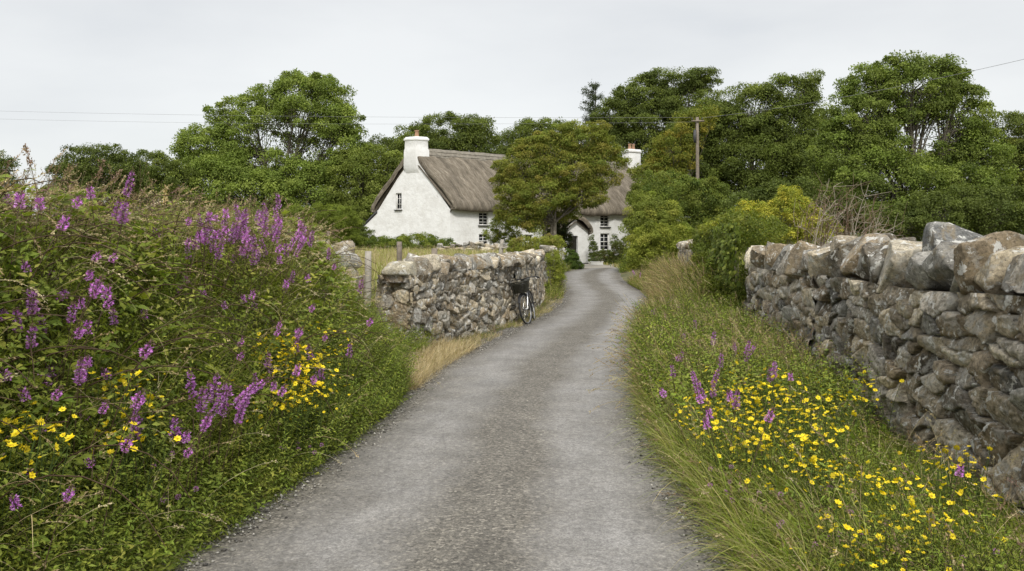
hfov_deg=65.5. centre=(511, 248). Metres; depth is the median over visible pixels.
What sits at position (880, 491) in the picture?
yellow wildflower
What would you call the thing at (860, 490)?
yellow wildflower
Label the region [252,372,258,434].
loosestrife
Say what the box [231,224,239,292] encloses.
loosestrife
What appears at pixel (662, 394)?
loosestrife
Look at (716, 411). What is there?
yellow wildflower
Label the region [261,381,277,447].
loosestrife
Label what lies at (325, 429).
yellow wildflower
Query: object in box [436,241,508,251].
dry stone wall
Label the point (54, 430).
yellow wildflower
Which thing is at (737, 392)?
loosestrife
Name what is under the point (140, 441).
loosestrife
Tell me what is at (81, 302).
loosestrife
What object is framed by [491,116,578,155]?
oak tree
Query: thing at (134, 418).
loosestrife
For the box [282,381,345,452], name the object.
yellow wildflower
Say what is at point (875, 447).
undergrowth
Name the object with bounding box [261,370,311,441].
yellow wildflower
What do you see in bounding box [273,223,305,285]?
loosestrife
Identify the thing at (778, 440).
yellow wildflower
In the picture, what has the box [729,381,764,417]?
yellow wildflower
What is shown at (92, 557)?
undergrowth
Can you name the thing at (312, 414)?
yellow wildflower
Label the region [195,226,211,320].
loosestrife
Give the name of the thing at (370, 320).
loosestrife
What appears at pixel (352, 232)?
privet bush
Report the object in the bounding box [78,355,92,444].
loosestrife
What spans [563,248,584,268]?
clipped hedge
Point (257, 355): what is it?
yellow wildflower
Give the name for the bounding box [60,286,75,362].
loosestrife
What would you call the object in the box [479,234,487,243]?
window
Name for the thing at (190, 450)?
loosestrife
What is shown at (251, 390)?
loosestrife
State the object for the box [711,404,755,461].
yellow wildflower
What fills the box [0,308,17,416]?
loosestrife
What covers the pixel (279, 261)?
loosestrife
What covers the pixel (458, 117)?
overhead wire
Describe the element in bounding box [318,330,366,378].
yellow wildflower
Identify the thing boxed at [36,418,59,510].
loosestrife
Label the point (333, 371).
yellow wildflower
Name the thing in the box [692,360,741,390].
yellow wildflower
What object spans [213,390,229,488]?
loosestrife
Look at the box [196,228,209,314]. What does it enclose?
loosestrife
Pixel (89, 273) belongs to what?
loosestrife
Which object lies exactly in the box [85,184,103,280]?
loosestrife
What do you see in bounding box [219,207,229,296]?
loosestrife
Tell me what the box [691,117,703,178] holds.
utility pole
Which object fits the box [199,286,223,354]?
loosestrife
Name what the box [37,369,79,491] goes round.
loosestrife
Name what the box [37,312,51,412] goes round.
loosestrife
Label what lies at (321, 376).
loosestrife
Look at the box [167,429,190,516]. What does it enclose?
loosestrife
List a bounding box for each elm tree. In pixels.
[581,66,723,168]
[792,101,855,245]
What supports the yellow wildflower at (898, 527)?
on the ground at (624, 276)
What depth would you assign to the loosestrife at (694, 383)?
6.17 m
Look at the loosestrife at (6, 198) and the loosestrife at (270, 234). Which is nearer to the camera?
the loosestrife at (6, 198)
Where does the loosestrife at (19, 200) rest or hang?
on the ground at (624, 276)
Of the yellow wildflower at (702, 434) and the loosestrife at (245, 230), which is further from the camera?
the loosestrife at (245, 230)
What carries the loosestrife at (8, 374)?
on the ground at (624, 276)
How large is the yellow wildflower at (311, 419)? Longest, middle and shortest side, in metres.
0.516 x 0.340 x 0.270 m
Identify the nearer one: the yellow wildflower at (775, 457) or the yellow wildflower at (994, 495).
the yellow wildflower at (994, 495)
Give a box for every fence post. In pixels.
[397,242,401,260]
[431,248,436,253]
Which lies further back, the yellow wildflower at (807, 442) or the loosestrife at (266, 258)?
the loosestrife at (266, 258)
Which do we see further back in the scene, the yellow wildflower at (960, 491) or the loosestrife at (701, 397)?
the loosestrife at (701, 397)
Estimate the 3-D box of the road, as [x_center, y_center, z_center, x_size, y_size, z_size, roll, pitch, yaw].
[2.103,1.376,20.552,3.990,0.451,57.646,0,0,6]
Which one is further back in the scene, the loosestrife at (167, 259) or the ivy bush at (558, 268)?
the ivy bush at (558, 268)
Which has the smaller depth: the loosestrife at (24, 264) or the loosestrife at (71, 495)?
the loosestrife at (71, 495)
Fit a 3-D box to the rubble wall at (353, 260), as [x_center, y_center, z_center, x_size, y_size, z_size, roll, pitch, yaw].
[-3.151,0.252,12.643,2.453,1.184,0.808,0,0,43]
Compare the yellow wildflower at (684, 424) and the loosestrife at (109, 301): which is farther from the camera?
the yellow wildflower at (684, 424)
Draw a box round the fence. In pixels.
[348,251,370,311]
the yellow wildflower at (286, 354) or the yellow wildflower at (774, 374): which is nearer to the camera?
the yellow wildflower at (286, 354)
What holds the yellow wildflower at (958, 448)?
on the ground at (624, 276)
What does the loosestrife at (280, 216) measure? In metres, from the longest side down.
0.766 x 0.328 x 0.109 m
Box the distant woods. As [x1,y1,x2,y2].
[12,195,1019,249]
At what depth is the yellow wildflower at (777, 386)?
5.92 m
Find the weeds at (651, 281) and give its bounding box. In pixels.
[627,250,745,330]
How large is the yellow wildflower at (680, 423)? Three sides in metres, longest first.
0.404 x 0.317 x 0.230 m
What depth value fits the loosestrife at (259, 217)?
6.74 m
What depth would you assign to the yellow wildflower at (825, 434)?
5.28 m
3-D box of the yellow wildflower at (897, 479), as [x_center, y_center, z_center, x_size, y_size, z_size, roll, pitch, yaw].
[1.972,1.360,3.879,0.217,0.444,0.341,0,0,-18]
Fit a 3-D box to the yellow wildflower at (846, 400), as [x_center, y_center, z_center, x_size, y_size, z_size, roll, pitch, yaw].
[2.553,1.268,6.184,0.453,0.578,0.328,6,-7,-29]
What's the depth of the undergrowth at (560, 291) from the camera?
26.60 m
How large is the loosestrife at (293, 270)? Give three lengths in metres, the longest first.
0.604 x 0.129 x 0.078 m
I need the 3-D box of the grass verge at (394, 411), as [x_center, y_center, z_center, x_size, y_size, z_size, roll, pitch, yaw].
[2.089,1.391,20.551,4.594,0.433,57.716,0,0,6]
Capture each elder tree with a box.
[107,149,207,214]
[711,175,874,243]
[857,180,1023,240]
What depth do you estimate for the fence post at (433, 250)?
16.45 m
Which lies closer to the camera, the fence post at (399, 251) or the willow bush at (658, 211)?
the fence post at (399, 251)
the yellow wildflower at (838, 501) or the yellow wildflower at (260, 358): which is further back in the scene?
the yellow wildflower at (260, 358)
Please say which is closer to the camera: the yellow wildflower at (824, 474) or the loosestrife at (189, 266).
the yellow wildflower at (824, 474)
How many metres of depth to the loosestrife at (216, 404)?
4.43 m
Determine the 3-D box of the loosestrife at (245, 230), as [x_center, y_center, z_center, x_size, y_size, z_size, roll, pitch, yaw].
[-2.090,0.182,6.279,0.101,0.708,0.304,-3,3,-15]
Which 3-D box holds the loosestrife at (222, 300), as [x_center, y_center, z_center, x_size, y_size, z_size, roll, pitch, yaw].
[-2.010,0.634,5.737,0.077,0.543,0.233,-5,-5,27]
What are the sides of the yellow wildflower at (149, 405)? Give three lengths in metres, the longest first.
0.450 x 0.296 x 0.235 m
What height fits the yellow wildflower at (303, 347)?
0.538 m
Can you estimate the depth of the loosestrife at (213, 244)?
5.56 m
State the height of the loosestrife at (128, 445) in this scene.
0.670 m
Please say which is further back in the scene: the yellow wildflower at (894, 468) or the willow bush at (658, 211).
the willow bush at (658, 211)
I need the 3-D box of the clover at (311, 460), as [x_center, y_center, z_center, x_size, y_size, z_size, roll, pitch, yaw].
[-1.420,1.493,5.597,0.271,0.274,0.172,0,0,-23]
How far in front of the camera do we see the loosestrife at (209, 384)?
4.55 m
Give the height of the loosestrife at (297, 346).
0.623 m
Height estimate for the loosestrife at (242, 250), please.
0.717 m
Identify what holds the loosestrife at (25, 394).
on the ground at (624, 276)
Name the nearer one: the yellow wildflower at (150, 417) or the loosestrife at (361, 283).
the yellow wildflower at (150, 417)
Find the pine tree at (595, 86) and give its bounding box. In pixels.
[578,81,622,156]
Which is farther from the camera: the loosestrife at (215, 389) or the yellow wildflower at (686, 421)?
the yellow wildflower at (686, 421)
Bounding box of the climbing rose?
[588,235,598,262]
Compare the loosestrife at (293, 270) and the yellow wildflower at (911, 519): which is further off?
the loosestrife at (293, 270)
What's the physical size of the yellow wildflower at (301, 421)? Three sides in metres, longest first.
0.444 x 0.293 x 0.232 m
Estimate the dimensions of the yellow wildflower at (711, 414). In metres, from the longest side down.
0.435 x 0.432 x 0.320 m
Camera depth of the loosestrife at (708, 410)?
4.94 m
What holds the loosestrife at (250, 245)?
on the ground at (624, 276)
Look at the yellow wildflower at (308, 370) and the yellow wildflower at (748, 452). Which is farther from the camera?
the yellow wildflower at (308, 370)
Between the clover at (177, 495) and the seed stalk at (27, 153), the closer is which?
the clover at (177, 495)
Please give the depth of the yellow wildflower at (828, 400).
5.57 m
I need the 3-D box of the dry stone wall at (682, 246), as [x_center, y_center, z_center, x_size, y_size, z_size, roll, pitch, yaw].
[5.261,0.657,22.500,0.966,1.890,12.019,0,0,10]
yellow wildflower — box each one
[0,400,58,556]
[0,417,44,552]
[0,420,49,562]
[0,456,41,570]
[1,411,38,504]
[7,423,63,540]
[8,405,66,500]
[9,414,76,523]
[12,423,74,551]
[44,373,134,471]
[56,413,181,531]
[76,367,164,471]
[87,434,173,535]
[89,379,154,477]
[96,369,141,452]
[98,372,149,483]
[103,401,155,474]
[103,412,157,516]
[105,430,171,522]
[112,392,174,503]
[210,380,258,450]
[216,403,258,468]
[239,402,268,453]
[243,337,292,390]
[248,335,287,376]
[249,368,319,448]
[252,403,290,473]
[257,332,322,376]
[257,399,302,464]
[258,344,287,384]
[258,350,282,395]
[258,365,294,441]
[259,379,313,462]
[259,386,318,469]
[260,352,338,413]
[260,356,291,413]
[261,347,322,410]
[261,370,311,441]
[262,336,295,383]
[262,391,324,465]
[264,360,324,436]
[264,384,335,466]
[265,348,312,393]
[268,381,326,453]
[272,341,301,389]
[272,390,310,449]
[273,389,306,456]
[273,396,337,451]
[275,347,302,382]
[277,345,312,389]
[277,380,319,454]
[280,338,315,380]
[281,376,326,451]
[282,352,319,408]
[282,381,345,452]
[284,364,340,431]
[284,394,326,454]
[285,353,329,419]
[289,391,312,457]
[291,375,335,448]
[292,383,322,456]
[293,380,338,458]
[294,360,325,423]
[294,383,330,451]
[299,384,349,443]
[300,348,344,400]
[302,321,335,372]
[303,391,348,445]
[306,351,329,391]
[307,393,322,455]
[314,346,343,396]
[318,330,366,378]
[320,343,352,402]
[659,366,733,406]
[667,381,735,424]
[670,406,695,450]
[673,404,689,442]
[674,381,730,421]
[674,408,692,450]
[683,392,730,439]
[689,397,731,438]
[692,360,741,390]
[692,410,739,458]
[692,425,722,462]
[694,412,716,459]
[694,423,719,461]
[696,418,803,490]
[700,400,734,448]
[700,431,751,492]
[700,436,771,500]
[703,388,749,423]
[707,420,794,496]
[707,432,754,479]
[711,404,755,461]
[712,446,734,506]
[714,410,800,484]
[717,398,739,447]
[726,374,790,430]
[727,380,767,412]
[728,384,758,462]
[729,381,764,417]
[730,388,764,437]
[730,416,755,455]
[732,439,771,494]
[734,437,790,483]
[735,436,809,500]
[736,376,769,416]
[738,437,817,500]
[739,395,780,456]
[739,409,785,465]
[740,379,800,423]
[740,426,768,472]
[741,434,798,456]
[743,375,820,441]
[744,380,807,443]
[744,391,761,420]
[744,403,784,441]
[744,438,774,498]
[744,467,783,513]
[751,421,837,475]
[755,384,788,445]
[756,408,789,443]
[759,395,824,454]
[759,428,785,478]
[759,444,792,487]
[761,430,817,497]
[762,372,798,416]
[762,482,806,526]
[763,365,787,397]
[769,424,842,508]
[769,427,818,473]
[770,391,827,425]
[773,415,843,472]
[775,421,844,466]
[779,454,813,510]
[781,393,815,439]
[785,403,817,449]
[788,449,840,494]
[789,545,863,570]
[790,429,828,459]
[790,458,835,535]
[791,407,838,456]
[792,393,849,475]
[792,463,849,522]
[793,396,841,446]
[793,453,826,498]
[800,405,847,437]
[803,463,872,504]
[806,473,825,511]
[807,377,866,439]
[810,404,855,458]
[812,423,850,464]
[818,506,878,556]
[822,492,862,554]
[823,395,861,459]
[823,460,879,492]
[828,370,904,438]
[829,527,884,569]
[831,465,867,519]
[834,504,929,554]
[834,510,921,556]
[836,449,859,494]
[837,392,891,439]
[838,514,887,570]
[839,460,911,508]
[839,474,878,511]
[840,539,878,570]
[842,397,864,433]
[853,539,894,569]
[854,481,900,529]
[856,473,892,513]
[858,514,900,565]
[862,471,944,538]
[864,474,904,518]
[868,517,898,559]
[876,464,943,506]
[876,537,951,570]
[881,477,961,543]
[890,505,999,568]
[895,513,935,570]
[898,446,992,520]
[901,520,956,570]
[909,503,952,563]
[916,449,985,511]
[918,446,948,511]
[919,483,1016,537]
[925,441,975,501]
[926,482,958,531]
[928,492,977,550]
[934,443,987,513]
[939,450,970,504]
[939,483,989,532]
[962,500,1007,563]
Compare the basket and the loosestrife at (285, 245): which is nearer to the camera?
the loosestrife at (285, 245)
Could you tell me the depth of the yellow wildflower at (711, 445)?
5.42 m
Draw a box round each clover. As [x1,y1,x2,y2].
[150,451,174,491]
[161,486,198,539]
[280,446,301,477]
[295,442,328,475]
[703,482,748,527]
[756,491,783,516]
[776,520,786,543]
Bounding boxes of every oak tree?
[381,111,505,171]
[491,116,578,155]
[988,110,1023,234]
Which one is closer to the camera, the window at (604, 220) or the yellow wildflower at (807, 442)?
the yellow wildflower at (807, 442)
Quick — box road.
[182,268,725,570]
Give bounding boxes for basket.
[513,283,526,293]
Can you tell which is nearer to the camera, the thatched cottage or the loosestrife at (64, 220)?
the loosestrife at (64, 220)
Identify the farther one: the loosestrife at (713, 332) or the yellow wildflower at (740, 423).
the loosestrife at (713, 332)
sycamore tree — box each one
[323,142,403,229]
[663,68,834,247]
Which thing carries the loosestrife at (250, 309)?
on the ground at (624, 276)
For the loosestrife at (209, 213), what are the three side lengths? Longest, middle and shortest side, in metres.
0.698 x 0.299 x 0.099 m
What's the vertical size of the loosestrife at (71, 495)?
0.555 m
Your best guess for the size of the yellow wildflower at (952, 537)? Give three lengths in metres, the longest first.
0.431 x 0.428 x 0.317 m
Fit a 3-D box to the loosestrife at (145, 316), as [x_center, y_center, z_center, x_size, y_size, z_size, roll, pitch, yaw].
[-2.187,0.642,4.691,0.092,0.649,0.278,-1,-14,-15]
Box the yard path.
[584,263,619,267]
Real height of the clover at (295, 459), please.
0.274 m
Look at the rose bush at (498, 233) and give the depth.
52.77 m
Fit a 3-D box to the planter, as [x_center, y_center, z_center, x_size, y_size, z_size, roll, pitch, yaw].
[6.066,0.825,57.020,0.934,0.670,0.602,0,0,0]
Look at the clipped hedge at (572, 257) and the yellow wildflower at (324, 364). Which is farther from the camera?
the clipped hedge at (572, 257)
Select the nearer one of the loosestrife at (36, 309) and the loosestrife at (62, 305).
the loosestrife at (36, 309)
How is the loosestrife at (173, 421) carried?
on the ground at (624, 276)
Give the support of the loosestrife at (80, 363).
on the ground at (624, 276)
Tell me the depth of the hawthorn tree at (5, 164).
57.94 m
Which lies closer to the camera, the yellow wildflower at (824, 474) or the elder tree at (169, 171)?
the yellow wildflower at (824, 474)
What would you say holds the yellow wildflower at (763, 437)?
on the ground at (624, 276)
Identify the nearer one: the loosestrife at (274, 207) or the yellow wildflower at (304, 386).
the yellow wildflower at (304, 386)
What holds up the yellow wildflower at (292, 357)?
on the ground at (624, 276)
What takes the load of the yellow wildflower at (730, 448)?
on the ground at (624, 276)
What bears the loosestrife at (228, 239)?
on the ground at (624, 276)
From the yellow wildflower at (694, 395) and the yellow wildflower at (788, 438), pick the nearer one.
the yellow wildflower at (788, 438)
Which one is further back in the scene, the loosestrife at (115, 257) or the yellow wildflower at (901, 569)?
the loosestrife at (115, 257)
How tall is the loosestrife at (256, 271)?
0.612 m
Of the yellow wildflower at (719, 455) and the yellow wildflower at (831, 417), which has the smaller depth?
the yellow wildflower at (719, 455)
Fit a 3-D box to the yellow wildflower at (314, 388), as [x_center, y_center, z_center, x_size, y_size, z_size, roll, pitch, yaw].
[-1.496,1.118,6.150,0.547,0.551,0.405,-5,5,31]
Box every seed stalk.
[21,143,45,249]
[83,159,105,281]
[159,185,168,288]
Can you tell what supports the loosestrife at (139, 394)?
on the ground at (624, 276)
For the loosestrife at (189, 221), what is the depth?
5.35 m
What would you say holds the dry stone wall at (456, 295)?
on the ground at (624, 276)
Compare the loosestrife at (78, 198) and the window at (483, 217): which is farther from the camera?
the window at (483, 217)
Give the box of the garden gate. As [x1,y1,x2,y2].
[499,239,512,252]
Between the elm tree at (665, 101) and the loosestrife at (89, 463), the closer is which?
the loosestrife at (89, 463)
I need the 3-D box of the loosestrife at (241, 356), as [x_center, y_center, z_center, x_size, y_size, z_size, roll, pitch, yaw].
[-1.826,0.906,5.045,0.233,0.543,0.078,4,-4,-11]
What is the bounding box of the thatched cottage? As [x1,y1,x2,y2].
[363,130,650,263]
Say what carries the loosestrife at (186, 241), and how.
on the ground at (624, 276)
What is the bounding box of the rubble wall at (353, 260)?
[284,229,361,292]
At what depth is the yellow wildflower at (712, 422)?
5.47 m
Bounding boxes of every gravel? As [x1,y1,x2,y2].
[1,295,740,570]
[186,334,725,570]
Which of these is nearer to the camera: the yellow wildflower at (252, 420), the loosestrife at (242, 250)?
the yellow wildflower at (252, 420)
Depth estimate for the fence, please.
11.71 m
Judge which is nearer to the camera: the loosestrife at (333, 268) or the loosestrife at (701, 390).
the loosestrife at (701, 390)
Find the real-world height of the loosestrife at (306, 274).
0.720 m
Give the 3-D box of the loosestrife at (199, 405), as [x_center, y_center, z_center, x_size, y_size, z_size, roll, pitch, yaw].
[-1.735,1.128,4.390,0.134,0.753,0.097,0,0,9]
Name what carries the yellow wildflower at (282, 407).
on the ground at (624, 276)
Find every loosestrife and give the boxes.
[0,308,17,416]
[0,366,41,443]
[1,190,25,351]
[2,192,44,282]
[2,214,71,341]
[8,493,40,570]
[11,307,33,397]
[16,385,51,449]
[20,259,58,343]
[20,287,40,409]
[22,384,62,481]
[24,288,42,417]
[24,323,37,421]
[25,468,66,562]
[28,194,45,327]
[35,193,84,296]
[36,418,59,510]
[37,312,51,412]
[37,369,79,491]
[43,484,75,570]
[46,364,55,467]
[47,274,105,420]
[48,268,76,358]
[49,280,103,410]
[54,250,102,337]
[55,288,79,386]
[58,325,83,420]
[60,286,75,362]
[61,301,78,390]
[63,268,93,334]
[63,366,87,458]
[66,295,116,389]
[70,317,92,447]
[70,359,86,470]
[74,357,87,456]
[77,297,93,395]
[77,399,108,502]
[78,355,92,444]
[79,251,119,321]
[82,283,112,405]
[84,458,125,547]
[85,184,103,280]
[87,389,146,540]
[96,198,121,309]
[96,199,130,328]
[97,433,133,562]
[99,339,155,463]
[100,366,150,444]
[106,203,128,314]
[108,170,135,265]
[109,307,124,395]
[129,414,140,531]
[132,309,148,394]
[132,408,157,514]
[147,444,194,534]
[153,227,181,315]
[161,415,179,531]
[167,216,191,281]
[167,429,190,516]
[168,415,201,505]
[170,235,191,299]
[170,394,226,481]
[176,286,197,354]
[178,233,199,320]
[178,234,206,303]
[178,418,209,512]
[183,412,212,504]
[184,228,218,316]
[184,245,196,326]
[185,369,202,478]
[189,379,259,461]
[190,386,207,510]
[191,380,213,491]
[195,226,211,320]
[196,211,209,275]
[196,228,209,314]
[198,241,223,334]
[198,417,210,504]
[199,223,229,304]
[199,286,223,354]
[200,225,208,301]
[202,372,220,496]
[203,375,273,434]
[204,215,221,295]
[205,210,213,286]
[207,233,217,326]
[211,350,245,403]
[213,232,251,325]
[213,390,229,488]
[214,382,227,484]
[215,392,250,484]
[217,226,235,317]
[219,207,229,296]
[219,234,240,308]
[221,299,242,372]
[222,218,229,293]
[225,383,234,487]
[227,224,242,302]
[228,395,246,492]
[229,336,244,372]
[230,213,248,286]
[230,232,246,314]
[231,221,241,279]
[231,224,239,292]
[232,207,247,279]
[232,243,245,337]
[233,395,247,491]
[234,203,244,272]
[234,239,252,332]
[238,288,255,373]
[240,294,254,353]
[242,228,252,285]
[242,247,256,341]
[243,245,249,309]
[248,383,287,476]
[250,228,264,304]
[250,228,268,285]
[251,242,283,315]
[252,247,259,320]
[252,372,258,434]
[254,209,264,261]
[254,242,274,305]
[255,214,283,297]
[255,215,268,290]
[257,211,263,261]
[259,237,276,307]
[259,328,281,369]
[260,352,271,427]
[261,216,283,287]
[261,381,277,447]
[262,223,274,287]
[272,363,301,455]
[273,205,283,275]
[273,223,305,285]
[273,326,303,395]
[274,278,288,339]
[275,193,282,247]
[276,254,285,316]
[281,229,303,301]
[281,231,310,280]
[282,243,290,318]
[283,220,303,280]
[283,269,294,334]
[289,235,303,301]
[293,339,299,364]
[294,227,306,298]
[297,303,314,348]
[300,229,314,294]
[302,373,317,430]
[304,272,322,339]
[305,343,329,416]
[318,367,324,426]
[321,263,335,314]
[326,248,330,293]
[344,342,352,407]
[345,316,373,377]
[355,278,363,329]
[659,387,688,449]
[670,364,678,400]
[690,369,704,437]
[696,380,718,444]
[696,391,715,468]
[701,367,720,423]
[702,417,723,481]
[705,407,721,473]
[710,331,715,365]
[710,382,715,424]
[718,352,723,392]
[725,389,742,455]
[728,389,740,469]
[742,407,775,521]
[743,338,750,364]
[744,343,756,367]
[766,367,773,425]
[771,360,777,419]
[787,371,792,429]
[943,462,964,531]
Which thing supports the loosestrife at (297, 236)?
on the ground at (624, 276)
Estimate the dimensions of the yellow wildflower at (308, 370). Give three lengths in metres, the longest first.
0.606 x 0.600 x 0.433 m
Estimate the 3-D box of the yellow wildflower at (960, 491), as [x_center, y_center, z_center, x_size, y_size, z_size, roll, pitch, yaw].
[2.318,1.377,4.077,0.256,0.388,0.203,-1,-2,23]
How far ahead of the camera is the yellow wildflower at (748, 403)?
6.35 m
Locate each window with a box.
[394,193,401,210]
[478,212,489,225]
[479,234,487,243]
[600,216,610,227]
[600,233,608,250]
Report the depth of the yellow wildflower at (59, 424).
3.43 m
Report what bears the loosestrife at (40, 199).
on the ground at (624, 276)
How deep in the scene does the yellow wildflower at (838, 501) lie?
3.71 m
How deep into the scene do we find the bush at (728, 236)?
13.67 m
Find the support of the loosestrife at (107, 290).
on the ground at (624, 276)
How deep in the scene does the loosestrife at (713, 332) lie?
8.52 m
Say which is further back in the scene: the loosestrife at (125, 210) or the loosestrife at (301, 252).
the loosestrife at (301, 252)
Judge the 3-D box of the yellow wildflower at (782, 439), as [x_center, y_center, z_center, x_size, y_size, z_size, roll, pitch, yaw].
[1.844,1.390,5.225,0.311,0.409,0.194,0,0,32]
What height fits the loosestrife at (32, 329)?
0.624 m
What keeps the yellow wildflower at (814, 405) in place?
on the ground at (624, 276)
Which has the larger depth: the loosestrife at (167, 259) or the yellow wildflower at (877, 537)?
the loosestrife at (167, 259)
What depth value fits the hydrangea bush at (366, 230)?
49.74 m
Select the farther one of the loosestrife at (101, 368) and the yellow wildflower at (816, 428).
the yellow wildflower at (816, 428)
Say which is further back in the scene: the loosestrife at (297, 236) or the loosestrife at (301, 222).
the loosestrife at (301, 222)
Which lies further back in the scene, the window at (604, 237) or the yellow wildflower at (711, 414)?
the window at (604, 237)
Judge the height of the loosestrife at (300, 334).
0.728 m
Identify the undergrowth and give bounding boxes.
[0,152,332,254]
[0,169,442,570]
[545,248,630,299]
[609,279,1023,570]
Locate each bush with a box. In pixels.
[281,202,364,243]
[357,226,380,247]
[481,210,522,244]
[505,233,566,258]
[539,218,573,259]
[544,249,567,295]
[618,188,691,262]
[623,221,693,271]
[624,169,737,229]
[678,206,788,314]
[700,184,843,274]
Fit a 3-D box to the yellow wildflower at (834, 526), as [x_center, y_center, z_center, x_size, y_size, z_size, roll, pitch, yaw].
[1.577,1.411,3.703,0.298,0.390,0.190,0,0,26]
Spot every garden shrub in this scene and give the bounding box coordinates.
[593,241,626,263]
[609,234,627,247]
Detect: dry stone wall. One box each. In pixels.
[375,249,544,347]
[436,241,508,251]
[539,245,557,291]
[676,239,693,267]
[743,221,1023,518]
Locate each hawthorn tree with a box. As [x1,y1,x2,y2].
[0,150,24,194]
[43,142,154,216]
[488,119,632,236]
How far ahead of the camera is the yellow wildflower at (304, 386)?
5.55 m
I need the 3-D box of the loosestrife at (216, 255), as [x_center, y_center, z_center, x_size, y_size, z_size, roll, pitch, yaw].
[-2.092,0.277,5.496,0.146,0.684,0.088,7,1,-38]
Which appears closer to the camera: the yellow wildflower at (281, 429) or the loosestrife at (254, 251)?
the yellow wildflower at (281, 429)
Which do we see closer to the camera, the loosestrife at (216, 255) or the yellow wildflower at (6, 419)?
the yellow wildflower at (6, 419)
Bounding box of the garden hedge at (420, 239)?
[323,231,456,250]
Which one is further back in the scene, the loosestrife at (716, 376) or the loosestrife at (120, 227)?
the loosestrife at (716, 376)
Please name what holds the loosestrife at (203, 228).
on the ground at (624, 276)
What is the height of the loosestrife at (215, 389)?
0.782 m
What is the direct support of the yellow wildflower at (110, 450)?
on the ground at (624, 276)
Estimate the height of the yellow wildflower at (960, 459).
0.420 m
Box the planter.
[590,256,602,264]
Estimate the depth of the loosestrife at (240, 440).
4.93 m
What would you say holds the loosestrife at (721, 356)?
on the ground at (624, 276)
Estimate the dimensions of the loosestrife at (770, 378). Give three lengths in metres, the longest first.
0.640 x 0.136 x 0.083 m
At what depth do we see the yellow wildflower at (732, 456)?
5.08 m
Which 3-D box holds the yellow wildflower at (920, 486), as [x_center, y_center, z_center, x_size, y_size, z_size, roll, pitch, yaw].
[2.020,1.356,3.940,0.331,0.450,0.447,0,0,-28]
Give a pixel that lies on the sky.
(140, 61)
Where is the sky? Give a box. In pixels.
[0,0,1023,242]
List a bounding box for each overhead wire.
[16,111,690,117]
[18,119,656,123]
[704,59,1023,117]
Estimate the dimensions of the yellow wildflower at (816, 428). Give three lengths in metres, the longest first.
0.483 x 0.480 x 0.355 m
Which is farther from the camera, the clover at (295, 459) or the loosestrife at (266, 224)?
the loosestrife at (266, 224)
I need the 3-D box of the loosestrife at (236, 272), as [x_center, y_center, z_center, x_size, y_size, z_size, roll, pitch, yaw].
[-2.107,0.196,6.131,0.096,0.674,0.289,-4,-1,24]
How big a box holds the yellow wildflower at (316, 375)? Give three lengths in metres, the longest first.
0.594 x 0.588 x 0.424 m
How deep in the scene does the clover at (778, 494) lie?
4.38 m
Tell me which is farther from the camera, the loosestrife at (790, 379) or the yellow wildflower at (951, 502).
the loosestrife at (790, 379)
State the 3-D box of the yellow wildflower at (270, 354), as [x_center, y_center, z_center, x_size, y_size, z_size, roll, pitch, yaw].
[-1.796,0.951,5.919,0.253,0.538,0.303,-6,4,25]
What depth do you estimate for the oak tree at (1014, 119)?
59.12 m
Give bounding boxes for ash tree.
[167,68,368,223]
[366,133,395,160]
[800,49,1023,239]
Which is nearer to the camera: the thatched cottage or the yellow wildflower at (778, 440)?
the yellow wildflower at (778, 440)
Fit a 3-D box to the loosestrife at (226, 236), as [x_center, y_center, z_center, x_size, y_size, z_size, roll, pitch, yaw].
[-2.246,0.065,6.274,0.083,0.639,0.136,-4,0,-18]
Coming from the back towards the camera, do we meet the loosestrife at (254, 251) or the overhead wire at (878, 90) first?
the overhead wire at (878, 90)
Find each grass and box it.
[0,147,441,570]
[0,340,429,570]
[355,243,506,311]
[401,292,563,390]
[603,250,744,268]
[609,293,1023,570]
[621,291,1023,570]
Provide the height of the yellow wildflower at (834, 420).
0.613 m
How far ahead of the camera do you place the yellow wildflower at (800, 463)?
4.63 m
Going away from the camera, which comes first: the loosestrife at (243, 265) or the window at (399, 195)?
the loosestrife at (243, 265)
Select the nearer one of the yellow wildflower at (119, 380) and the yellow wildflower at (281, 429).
the yellow wildflower at (119, 380)
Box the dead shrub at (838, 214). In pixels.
[793,174,906,246]
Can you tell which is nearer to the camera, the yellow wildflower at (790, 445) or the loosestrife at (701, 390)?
the yellow wildflower at (790, 445)
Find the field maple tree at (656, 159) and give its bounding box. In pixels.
[625,103,720,218]
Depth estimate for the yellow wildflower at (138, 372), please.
4.21 m
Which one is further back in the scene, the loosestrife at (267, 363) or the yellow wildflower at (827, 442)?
the loosestrife at (267, 363)
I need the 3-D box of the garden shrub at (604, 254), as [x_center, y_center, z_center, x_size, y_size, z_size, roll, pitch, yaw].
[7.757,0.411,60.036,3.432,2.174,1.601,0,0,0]
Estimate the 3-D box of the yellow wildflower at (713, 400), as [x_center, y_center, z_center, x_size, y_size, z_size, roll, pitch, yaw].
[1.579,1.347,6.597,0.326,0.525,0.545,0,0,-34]
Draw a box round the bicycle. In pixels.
[510,276,539,323]

